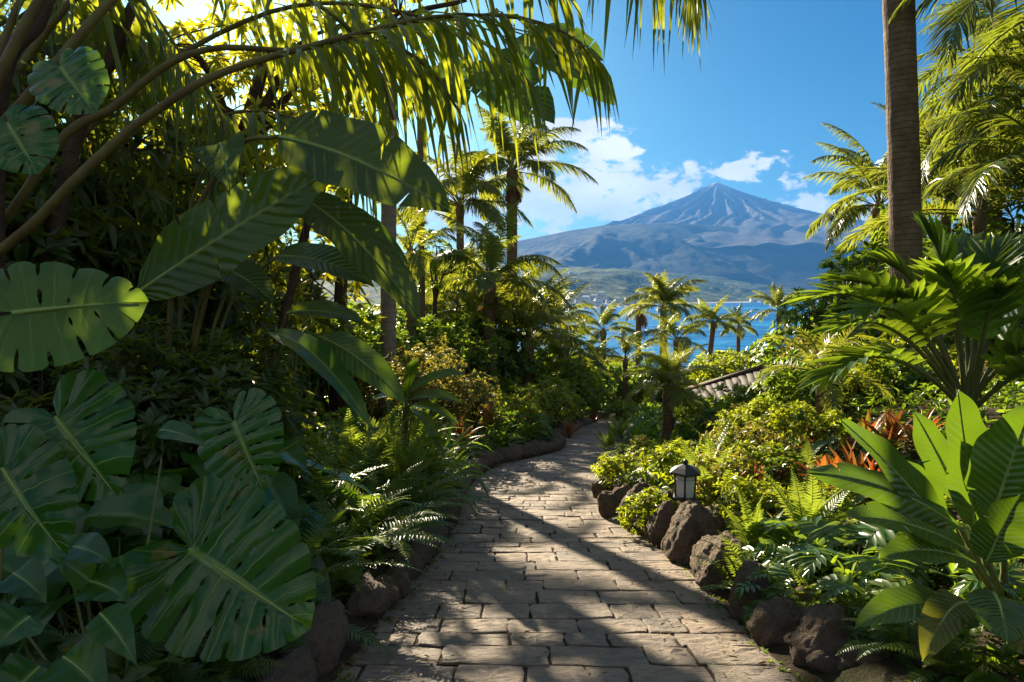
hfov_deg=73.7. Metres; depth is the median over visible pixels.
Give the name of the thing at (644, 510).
shrub
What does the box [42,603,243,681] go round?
fern
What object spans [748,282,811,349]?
palm tree
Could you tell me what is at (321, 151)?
banana plant
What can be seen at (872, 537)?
lobed leaf plant
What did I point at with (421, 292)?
palm tree
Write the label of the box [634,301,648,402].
palm tree
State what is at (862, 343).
shrub
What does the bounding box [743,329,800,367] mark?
bush
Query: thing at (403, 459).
fern
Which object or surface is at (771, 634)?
rock
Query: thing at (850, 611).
fern
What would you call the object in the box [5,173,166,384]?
shrub
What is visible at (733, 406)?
shrub
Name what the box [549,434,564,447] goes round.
kerb stone
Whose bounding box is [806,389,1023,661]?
leaf plant
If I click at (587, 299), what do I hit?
white house
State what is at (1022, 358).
shrub
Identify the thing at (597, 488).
boulder
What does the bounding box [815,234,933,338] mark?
shrub
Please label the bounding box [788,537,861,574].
lobed leaf plant
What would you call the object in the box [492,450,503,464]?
kerb stone
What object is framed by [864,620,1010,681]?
fern
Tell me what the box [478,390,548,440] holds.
shrub
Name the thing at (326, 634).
kerb stone
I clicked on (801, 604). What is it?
fern
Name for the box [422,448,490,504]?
fern
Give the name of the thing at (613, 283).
hills
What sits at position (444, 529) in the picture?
kerb stone
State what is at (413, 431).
fern
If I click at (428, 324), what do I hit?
shrub
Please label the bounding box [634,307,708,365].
palm tree
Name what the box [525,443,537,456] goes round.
kerb stone
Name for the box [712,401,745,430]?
shrub
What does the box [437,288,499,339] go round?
palm tree
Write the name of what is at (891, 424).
bromeliad
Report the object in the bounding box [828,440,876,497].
bromeliad
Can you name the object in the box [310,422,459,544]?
fern
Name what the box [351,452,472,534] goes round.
fern
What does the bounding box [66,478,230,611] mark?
shrub
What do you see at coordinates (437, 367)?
shrub
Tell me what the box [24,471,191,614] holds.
heart leaf plant
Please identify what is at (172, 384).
shrub
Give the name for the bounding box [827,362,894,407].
shrub
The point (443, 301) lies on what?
palm tree
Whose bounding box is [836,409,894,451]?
bromeliad
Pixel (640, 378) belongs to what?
bush
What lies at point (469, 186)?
palm tree
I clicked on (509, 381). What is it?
shrub
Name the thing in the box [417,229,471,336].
broadleaf tree
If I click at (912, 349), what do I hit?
fern
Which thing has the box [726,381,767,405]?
shrub
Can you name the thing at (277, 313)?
shrub
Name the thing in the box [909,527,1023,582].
fern
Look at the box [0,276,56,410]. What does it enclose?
shrub
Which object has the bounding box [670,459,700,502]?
garden lantern
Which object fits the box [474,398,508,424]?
bromeliad
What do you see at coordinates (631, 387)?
bush
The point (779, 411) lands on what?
shrub
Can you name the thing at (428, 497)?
fern
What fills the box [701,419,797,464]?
shrub
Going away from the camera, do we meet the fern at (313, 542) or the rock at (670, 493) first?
the fern at (313, 542)
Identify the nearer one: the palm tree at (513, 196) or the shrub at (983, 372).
the shrub at (983, 372)
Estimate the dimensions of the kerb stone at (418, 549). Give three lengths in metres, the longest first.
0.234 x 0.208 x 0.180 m
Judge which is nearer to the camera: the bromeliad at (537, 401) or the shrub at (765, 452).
the shrub at (765, 452)
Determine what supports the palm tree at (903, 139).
on the ground
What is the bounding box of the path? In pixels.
[334,410,795,681]
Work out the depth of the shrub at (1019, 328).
8.13 m
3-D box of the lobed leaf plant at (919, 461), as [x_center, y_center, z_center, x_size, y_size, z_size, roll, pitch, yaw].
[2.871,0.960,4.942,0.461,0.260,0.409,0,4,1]
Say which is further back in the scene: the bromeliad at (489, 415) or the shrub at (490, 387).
the shrub at (490, 387)
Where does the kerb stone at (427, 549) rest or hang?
on the ground
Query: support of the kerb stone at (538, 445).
on the ground
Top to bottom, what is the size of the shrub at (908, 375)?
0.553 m
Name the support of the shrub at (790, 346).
on the ground
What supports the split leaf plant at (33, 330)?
on the ground
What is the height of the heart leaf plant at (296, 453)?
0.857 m
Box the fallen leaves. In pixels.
[336,442,799,681]
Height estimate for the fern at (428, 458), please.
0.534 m
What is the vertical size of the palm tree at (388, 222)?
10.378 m
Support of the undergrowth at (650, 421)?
on the ground
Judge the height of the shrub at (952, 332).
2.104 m
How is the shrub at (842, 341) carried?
on the ground
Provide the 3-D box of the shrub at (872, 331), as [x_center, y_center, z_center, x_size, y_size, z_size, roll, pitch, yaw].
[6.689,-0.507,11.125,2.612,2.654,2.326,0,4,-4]
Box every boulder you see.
[591,477,610,497]
[597,491,616,518]
[612,483,631,518]
[618,482,662,529]
[644,500,675,545]
[661,498,722,563]
[690,531,744,591]
[705,504,737,531]
[728,559,775,621]
[746,595,804,647]
[789,602,862,665]
[837,640,891,669]
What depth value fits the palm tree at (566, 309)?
33.28 m
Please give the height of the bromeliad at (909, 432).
0.353 m
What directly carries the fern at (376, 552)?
on the ground
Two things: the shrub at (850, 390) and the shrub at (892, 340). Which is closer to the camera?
the shrub at (850, 390)
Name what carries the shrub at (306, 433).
on the ground
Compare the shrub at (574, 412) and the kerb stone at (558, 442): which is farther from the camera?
the shrub at (574, 412)
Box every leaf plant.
[0,46,315,661]
[0,104,77,666]
[0,261,148,593]
[0,420,207,681]
[0,471,229,664]
[0,522,283,652]
[0,539,68,661]
[15,459,98,570]
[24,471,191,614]
[61,583,93,618]
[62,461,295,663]
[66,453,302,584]
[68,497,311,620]
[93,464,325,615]
[138,444,326,528]
[172,452,362,605]
[183,437,373,579]
[312,436,424,521]
[362,405,469,500]
[365,392,490,496]
[372,398,483,522]
[379,442,461,493]
[409,422,487,495]
[417,441,481,516]
[423,424,498,489]
[440,419,491,472]
[453,424,499,461]
[485,418,530,449]
[506,417,547,444]
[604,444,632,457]
[609,452,640,478]
[613,471,655,487]
[628,464,670,487]
[649,484,679,508]
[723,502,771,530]
[732,563,809,632]
[741,517,847,588]
[762,516,935,602]
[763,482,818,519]
[788,495,868,550]
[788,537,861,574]
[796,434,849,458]
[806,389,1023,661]
[806,572,919,657]
[821,560,926,598]
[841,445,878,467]
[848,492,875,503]
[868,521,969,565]
[875,458,926,468]
[905,536,980,583]
[952,564,1023,606]
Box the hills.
[312,263,840,309]
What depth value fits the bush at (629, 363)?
43.75 m
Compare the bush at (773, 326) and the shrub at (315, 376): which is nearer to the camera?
the shrub at (315, 376)
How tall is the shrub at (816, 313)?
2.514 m
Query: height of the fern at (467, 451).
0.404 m
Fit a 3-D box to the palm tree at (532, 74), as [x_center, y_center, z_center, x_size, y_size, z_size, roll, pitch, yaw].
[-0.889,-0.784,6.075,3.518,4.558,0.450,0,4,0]
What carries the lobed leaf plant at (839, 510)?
on the ground
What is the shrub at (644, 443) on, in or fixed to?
on the ground
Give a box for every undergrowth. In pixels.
[0,417,554,681]
[314,392,701,439]
[628,375,1023,681]
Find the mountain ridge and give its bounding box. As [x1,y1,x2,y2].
[432,223,869,289]
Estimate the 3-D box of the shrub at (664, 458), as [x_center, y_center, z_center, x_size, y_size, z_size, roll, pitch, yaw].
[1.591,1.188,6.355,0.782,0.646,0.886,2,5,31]
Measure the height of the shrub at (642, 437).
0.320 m
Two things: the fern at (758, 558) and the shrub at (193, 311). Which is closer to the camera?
the fern at (758, 558)
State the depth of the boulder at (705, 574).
4.09 m
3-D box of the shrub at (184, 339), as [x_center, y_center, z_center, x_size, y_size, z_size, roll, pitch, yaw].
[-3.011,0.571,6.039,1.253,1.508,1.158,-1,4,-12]
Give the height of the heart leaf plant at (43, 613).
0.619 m
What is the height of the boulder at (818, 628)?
0.306 m
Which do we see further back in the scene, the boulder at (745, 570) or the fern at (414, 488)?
the fern at (414, 488)
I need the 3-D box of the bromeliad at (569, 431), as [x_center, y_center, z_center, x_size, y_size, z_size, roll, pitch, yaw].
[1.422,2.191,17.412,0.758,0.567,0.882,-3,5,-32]
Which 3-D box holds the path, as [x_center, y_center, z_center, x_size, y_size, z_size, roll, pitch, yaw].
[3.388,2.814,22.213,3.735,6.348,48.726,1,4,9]
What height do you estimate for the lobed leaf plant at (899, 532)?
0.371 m
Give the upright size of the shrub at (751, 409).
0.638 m
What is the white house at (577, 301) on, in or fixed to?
on the hills
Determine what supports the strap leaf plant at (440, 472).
on the ground
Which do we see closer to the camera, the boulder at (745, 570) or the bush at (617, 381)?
the boulder at (745, 570)
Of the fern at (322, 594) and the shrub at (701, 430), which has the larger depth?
the shrub at (701, 430)
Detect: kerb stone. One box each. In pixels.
[254,644,316,681]
[277,599,349,676]
[344,570,390,617]
[375,574,399,610]
[385,564,410,597]
[387,546,421,580]
[407,524,436,554]
[407,542,426,568]
[414,539,431,564]
[418,523,442,547]
[436,523,447,538]
[440,506,458,522]
[447,500,459,516]
[464,462,478,479]
[470,458,485,474]
[474,449,493,467]
[478,458,488,470]
[483,450,498,466]
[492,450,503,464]
[497,447,512,461]
[505,443,523,460]
[518,444,530,458]
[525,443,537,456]
[530,439,544,455]
[541,441,549,454]
[547,441,555,452]
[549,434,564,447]
[552,438,562,449]
[554,428,562,434]
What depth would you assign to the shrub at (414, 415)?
9.12 m
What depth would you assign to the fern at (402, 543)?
4.54 m
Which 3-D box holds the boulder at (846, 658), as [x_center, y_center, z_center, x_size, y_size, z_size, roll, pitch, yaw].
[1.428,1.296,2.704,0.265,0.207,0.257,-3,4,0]
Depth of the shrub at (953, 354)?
8.11 m
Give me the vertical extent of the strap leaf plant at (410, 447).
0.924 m
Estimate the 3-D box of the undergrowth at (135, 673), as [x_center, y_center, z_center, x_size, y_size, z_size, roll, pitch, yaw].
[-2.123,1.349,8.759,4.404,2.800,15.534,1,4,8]
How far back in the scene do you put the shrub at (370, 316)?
12.73 m
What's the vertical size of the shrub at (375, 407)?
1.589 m
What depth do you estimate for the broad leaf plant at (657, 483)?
7.02 m
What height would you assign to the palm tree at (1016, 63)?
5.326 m
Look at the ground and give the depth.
3.08 m
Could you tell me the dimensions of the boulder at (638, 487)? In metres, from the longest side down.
0.435 x 0.391 x 0.380 m
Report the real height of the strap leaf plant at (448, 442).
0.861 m
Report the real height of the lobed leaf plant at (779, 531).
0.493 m
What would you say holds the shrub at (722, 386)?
on the ground
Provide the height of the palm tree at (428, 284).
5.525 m
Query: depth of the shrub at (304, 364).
9.24 m
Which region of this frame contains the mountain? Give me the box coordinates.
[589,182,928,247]
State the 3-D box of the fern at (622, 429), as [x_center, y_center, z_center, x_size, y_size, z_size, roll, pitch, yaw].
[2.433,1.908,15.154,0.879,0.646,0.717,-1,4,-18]
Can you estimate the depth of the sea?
749.99 m
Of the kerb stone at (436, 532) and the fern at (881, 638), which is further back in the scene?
the kerb stone at (436, 532)
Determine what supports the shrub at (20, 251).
on the ground
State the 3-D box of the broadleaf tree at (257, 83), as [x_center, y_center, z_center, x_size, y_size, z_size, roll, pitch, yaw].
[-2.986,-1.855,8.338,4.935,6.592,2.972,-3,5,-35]
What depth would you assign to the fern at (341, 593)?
3.41 m
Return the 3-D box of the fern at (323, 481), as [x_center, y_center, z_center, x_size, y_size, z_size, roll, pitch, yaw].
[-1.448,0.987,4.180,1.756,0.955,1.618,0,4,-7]
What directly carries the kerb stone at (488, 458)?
on the ground
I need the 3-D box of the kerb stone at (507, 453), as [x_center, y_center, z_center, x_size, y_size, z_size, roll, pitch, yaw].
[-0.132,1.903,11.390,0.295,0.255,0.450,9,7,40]
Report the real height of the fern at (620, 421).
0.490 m
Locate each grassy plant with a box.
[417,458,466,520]
[464,439,485,456]
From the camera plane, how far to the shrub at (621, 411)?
22.08 m
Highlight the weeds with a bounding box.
[332,447,805,681]
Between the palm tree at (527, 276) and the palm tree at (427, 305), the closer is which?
the palm tree at (427, 305)
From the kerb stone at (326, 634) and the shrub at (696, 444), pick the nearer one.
the kerb stone at (326, 634)
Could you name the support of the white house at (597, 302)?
on the hills
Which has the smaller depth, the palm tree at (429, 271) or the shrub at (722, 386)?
the shrub at (722, 386)
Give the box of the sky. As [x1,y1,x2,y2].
[0,0,1023,252]
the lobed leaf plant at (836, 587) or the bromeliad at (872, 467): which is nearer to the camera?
the lobed leaf plant at (836, 587)
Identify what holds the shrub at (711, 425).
on the ground
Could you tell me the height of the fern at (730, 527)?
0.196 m
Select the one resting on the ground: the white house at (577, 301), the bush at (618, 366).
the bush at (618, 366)
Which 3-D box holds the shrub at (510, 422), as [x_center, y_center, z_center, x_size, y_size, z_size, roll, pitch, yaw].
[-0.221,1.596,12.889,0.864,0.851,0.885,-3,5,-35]
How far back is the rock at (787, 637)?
3.00 m
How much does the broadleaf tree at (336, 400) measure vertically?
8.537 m
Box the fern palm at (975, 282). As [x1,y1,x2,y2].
[777,209,1023,420]
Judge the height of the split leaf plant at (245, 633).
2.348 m
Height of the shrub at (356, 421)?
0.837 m
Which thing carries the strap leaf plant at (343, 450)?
on the ground
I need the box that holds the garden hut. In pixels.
[684,362,776,403]
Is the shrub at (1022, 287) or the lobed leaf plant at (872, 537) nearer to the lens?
the lobed leaf plant at (872, 537)
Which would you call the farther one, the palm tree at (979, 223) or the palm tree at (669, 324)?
the palm tree at (669, 324)
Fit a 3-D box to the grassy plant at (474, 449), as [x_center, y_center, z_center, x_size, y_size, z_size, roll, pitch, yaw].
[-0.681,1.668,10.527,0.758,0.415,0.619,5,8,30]
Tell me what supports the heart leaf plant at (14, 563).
on the ground
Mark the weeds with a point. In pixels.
(440, 557)
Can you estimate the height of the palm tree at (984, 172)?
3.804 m
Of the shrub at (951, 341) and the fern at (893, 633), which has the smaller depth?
the fern at (893, 633)
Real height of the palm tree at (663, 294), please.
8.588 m
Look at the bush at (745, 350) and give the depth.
31.01 m
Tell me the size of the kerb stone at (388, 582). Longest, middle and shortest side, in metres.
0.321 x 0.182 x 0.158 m
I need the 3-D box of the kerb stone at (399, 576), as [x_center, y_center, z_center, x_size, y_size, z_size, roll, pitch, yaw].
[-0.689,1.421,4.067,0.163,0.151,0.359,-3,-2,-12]
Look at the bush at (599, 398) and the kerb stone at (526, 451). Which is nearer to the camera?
the kerb stone at (526, 451)
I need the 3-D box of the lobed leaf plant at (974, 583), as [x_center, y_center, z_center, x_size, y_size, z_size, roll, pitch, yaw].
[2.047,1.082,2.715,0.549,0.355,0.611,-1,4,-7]
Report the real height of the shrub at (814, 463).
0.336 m
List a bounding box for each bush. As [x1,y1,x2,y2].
[517,356,604,415]
[534,348,613,412]
[570,355,618,400]
[582,380,613,413]
[602,363,633,406]
[606,354,634,362]
[609,362,634,399]
[612,364,643,404]
[627,357,704,405]
[633,369,697,402]
[686,356,706,379]
[689,349,777,382]
[693,347,734,359]
[715,346,776,360]
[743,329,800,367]
[766,320,814,348]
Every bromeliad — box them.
[443,412,484,441]
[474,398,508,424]
[521,395,549,414]
[553,415,587,437]
[586,407,604,421]
[718,460,787,496]
[762,489,776,517]
[764,450,816,485]
[785,454,846,490]
[786,414,838,455]
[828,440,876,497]
[829,454,882,507]
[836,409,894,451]
[844,407,911,448]
[879,407,943,448]
[916,400,934,413]
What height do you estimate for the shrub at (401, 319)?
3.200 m
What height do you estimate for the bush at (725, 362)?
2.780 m
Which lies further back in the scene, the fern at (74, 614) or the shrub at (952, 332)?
the shrub at (952, 332)
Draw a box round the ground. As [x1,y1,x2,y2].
[54,370,1023,681]
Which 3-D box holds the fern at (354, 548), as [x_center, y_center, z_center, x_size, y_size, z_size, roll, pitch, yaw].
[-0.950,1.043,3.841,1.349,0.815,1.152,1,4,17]
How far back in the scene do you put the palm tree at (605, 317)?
39.72 m
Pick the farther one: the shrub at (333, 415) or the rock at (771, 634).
the shrub at (333, 415)
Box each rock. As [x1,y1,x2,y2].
[663,489,673,498]
[761,622,784,644]
[783,631,793,645]
[790,582,817,605]
[805,650,837,671]
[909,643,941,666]
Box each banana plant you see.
[112,109,451,376]
[255,300,404,477]
[373,359,466,457]
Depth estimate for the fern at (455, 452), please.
7.66 m
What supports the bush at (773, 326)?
on the ground
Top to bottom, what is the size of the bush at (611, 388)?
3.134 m
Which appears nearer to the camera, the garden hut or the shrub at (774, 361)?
the shrub at (774, 361)
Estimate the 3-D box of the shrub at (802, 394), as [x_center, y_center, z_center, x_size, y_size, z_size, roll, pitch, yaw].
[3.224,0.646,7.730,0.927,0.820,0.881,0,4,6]
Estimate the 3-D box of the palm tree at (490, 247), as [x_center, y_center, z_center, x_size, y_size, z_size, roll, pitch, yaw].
[-0.833,-0.896,21.981,5.000,6.903,4.697,-2,5,-31]
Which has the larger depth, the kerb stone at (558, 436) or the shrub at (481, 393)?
the kerb stone at (558, 436)
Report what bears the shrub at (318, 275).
on the ground
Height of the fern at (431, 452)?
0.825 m
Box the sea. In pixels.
[367,302,848,368]
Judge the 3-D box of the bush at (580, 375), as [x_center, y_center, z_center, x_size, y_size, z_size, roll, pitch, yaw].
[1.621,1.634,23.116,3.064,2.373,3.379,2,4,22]
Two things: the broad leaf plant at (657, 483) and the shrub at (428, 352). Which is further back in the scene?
the shrub at (428, 352)
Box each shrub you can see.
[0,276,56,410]
[0,329,212,509]
[0,349,86,425]
[5,172,111,370]
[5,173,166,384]
[6,177,270,368]
[48,329,316,485]
[53,177,216,368]
[61,312,237,480]
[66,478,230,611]
[75,328,249,381]
[97,202,253,363]
[114,328,234,360]
[134,328,322,480]
[235,322,314,404]
[244,329,319,415]
[247,270,294,352]
[248,247,354,372]
[264,264,320,352]
[283,423,325,478]
[294,409,335,455]
[296,317,363,418]
[301,304,386,412]
[301,415,385,485]
[312,300,424,414]
[312,417,359,434]
[319,405,366,446]
[344,358,449,430]
[351,302,438,353]
[358,335,463,410]
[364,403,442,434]
[366,305,450,332]
[386,343,476,422]
[396,313,476,375]
[428,419,475,441]
[429,369,501,435]
[439,315,478,334]
[441,310,518,395]
[449,314,544,387]
[449,370,495,402]
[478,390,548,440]
[478,405,526,432]
[487,376,529,401]
[491,367,518,393]
[503,382,574,424]
[526,374,585,427]
[591,452,648,490]
[603,400,636,422]
[616,487,671,536]
[625,443,658,468]
[628,439,651,453]
[630,434,652,445]
[636,437,722,489]
[669,425,699,443]
[674,391,721,429]
[674,441,702,459]
[677,448,759,506]
[689,394,743,438]
[697,426,712,436]
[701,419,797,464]
[703,416,723,436]
[703,472,794,528]
[705,381,756,403]
[707,409,759,440]
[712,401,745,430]
[719,439,789,484]
[722,403,759,427]
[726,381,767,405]
[728,392,783,426]
[740,445,802,501]
[753,400,813,446]
[754,363,842,426]
[761,348,842,396]
[775,287,874,360]
[775,337,848,398]
[779,404,857,449]
[797,455,842,480]
[801,479,865,510]
[802,339,879,396]
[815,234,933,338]
[818,335,881,386]
[823,230,940,341]
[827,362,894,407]
[836,347,895,395]
[857,330,931,384]
[875,358,941,398]
[879,231,984,333]
[906,333,992,390]
[913,338,989,395]
[928,233,1023,343]
[942,333,994,361]
[956,360,1001,386]
[971,325,1023,378]
[984,234,1023,342]
[988,351,1023,390]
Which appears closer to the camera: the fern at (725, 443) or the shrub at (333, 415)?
the fern at (725, 443)
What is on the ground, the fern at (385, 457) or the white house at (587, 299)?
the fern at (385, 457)
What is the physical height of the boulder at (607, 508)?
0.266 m
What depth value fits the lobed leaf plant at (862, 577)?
3.25 m
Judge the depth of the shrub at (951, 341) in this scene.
8.96 m
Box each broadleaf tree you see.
[0,0,310,371]
[0,0,328,389]
[57,0,455,330]
[75,0,432,421]
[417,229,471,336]
[862,67,1023,273]
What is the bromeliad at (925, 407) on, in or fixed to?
on the ground
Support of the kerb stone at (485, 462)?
on the ground
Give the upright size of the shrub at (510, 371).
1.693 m
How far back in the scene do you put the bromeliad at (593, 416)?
25.72 m
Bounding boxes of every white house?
[575,299,581,304]
[581,296,590,302]
[593,299,602,306]
[598,291,604,295]
[601,303,609,307]
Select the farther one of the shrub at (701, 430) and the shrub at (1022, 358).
the shrub at (701, 430)
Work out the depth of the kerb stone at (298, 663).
2.57 m
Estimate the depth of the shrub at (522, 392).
15.52 m
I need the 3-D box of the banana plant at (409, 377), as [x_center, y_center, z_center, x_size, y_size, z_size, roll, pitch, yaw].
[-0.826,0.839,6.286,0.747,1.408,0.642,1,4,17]
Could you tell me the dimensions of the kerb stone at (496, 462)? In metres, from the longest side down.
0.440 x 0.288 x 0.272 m
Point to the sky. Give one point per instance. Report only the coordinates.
(748, 120)
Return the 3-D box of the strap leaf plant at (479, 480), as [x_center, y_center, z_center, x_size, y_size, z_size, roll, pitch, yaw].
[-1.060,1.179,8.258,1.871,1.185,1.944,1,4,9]
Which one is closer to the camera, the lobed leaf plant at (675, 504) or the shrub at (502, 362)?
the lobed leaf plant at (675, 504)
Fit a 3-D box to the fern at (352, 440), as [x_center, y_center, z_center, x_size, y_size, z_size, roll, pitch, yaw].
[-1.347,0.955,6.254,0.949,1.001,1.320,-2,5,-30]
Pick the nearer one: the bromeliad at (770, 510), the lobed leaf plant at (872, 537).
the lobed leaf plant at (872, 537)
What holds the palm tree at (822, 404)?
on the ground
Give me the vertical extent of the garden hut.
1.925 m
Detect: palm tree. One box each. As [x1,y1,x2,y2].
[265,154,353,277]
[267,0,614,366]
[302,0,461,413]
[371,199,477,351]
[373,286,443,335]
[378,63,469,317]
[397,134,533,316]
[397,247,471,304]
[416,239,528,314]
[416,277,456,317]
[425,200,571,381]
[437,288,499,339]
[438,284,544,354]
[444,104,597,350]
[449,268,605,386]
[464,266,570,329]
[520,283,595,354]
[534,314,613,374]
[569,299,644,406]
[573,334,630,411]
[585,329,673,410]
[614,270,708,363]
[616,336,730,443]
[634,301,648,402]
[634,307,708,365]
[683,294,742,360]
[717,302,758,351]
[745,314,895,428]
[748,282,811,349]
[802,122,962,271]
[827,82,1023,232]
[832,100,1023,257]
[882,0,922,394]
[888,0,1023,140]
[917,0,1023,234]
[919,28,1023,196]
[920,55,1023,229]
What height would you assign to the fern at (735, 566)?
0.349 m
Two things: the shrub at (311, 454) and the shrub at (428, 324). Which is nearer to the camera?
the shrub at (311, 454)
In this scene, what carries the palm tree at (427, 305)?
on the ground
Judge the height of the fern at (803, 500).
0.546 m
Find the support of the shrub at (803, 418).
on the ground
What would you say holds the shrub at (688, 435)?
on the ground
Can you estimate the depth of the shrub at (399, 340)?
13.86 m
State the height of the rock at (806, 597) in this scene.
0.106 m
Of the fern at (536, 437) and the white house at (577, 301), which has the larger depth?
the white house at (577, 301)
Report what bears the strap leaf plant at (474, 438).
on the ground
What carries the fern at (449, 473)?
on the ground
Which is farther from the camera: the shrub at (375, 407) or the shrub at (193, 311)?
the shrub at (375, 407)
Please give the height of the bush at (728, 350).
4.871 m
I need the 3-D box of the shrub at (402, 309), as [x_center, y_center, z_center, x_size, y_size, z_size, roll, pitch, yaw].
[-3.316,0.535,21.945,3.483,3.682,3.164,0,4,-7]
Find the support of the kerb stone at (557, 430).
on the ground
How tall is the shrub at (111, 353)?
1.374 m
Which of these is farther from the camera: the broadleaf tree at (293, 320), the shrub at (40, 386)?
the broadleaf tree at (293, 320)
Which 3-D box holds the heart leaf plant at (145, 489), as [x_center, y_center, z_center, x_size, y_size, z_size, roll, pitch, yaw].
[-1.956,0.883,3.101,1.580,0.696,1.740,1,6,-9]
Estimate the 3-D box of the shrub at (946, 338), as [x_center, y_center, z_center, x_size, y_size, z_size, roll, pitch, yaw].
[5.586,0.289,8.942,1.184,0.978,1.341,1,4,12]
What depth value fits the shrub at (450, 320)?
23.92 m
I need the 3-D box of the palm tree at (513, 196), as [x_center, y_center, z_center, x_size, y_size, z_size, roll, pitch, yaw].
[0.265,-3.125,26.893,6.075,12.064,5.743,0,4,0]
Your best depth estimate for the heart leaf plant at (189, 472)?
2.96 m
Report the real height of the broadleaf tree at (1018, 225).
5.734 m
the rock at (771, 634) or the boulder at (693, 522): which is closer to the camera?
the rock at (771, 634)
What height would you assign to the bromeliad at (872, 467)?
0.363 m
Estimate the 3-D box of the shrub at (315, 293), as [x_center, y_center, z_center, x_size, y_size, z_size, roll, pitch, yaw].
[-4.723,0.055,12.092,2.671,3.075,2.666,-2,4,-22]
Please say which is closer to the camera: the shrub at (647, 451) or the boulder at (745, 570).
the boulder at (745, 570)
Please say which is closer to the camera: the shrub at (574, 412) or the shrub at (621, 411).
the shrub at (574, 412)
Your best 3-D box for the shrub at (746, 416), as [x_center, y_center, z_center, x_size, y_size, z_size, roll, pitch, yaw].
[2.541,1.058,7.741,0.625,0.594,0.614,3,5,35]
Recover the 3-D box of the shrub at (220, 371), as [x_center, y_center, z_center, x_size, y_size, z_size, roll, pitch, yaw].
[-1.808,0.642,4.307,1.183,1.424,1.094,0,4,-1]
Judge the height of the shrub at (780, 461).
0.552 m
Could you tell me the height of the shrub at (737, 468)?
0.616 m
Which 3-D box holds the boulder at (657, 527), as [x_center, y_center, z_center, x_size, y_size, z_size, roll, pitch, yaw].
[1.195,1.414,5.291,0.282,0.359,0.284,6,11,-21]
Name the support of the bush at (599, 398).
on the ground
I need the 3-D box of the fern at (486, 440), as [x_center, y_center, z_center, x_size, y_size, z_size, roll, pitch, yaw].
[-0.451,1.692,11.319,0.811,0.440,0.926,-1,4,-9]
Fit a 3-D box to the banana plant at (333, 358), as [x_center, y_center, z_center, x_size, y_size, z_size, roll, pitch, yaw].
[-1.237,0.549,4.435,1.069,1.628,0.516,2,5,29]
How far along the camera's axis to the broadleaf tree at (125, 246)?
5.47 m
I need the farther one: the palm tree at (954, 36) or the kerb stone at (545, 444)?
the kerb stone at (545, 444)
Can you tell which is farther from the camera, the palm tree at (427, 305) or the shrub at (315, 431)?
the palm tree at (427, 305)
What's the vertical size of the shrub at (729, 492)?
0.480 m
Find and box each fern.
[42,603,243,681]
[50,588,96,635]
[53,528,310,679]
[69,432,351,619]
[185,617,285,681]
[190,499,394,657]
[292,434,420,580]
[293,468,443,596]
[295,461,347,525]
[306,456,466,563]
[307,565,355,601]
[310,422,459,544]
[318,402,438,473]
[319,426,469,517]
[351,410,441,498]
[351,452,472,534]
[360,401,454,449]
[363,530,398,561]
[383,475,444,514]
[384,417,481,476]
[420,448,467,489]
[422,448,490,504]
[436,462,473,488]
[451,445,479,493]
[452,441,477,460]
[474,430,506,450]
[496,425,533,444]
[528,428,549,439]
[588,421,625,451]
[601,415,640,436]
[602,417,630,428]
[656,420,766,499]
[686,530,779,622]
[690,408,765,469]
[711,485,791,555]
[716,514,747,538]
[716,537,784,566]
[756,462,867,521]
[766,557,840,609]
[785,435,822,477]
[793,570,874,617]
[836,586,921,674]
[837,585,915,653]
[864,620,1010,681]
[866,343,922,398]
[875,571,919,620]
[906,620,985,661]
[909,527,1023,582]
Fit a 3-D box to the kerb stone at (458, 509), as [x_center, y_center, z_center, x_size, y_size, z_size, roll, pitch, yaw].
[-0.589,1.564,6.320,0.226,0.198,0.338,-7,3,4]
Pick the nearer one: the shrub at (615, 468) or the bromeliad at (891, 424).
the bromeliad at (891, 424)
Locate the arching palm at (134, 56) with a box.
[0,0,715,404]
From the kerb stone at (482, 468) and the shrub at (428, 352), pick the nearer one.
the kerb stone at (482, 468)
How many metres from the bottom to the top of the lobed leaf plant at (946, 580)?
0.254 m
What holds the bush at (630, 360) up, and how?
on the ground
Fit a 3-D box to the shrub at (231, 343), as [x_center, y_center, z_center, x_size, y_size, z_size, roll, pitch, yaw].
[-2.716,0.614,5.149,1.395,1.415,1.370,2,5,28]
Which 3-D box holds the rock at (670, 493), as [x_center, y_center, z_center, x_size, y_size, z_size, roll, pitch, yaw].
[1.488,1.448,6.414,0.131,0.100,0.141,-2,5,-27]
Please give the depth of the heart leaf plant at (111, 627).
1.80 m
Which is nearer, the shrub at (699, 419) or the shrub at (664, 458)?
the shrub at (664, 458)

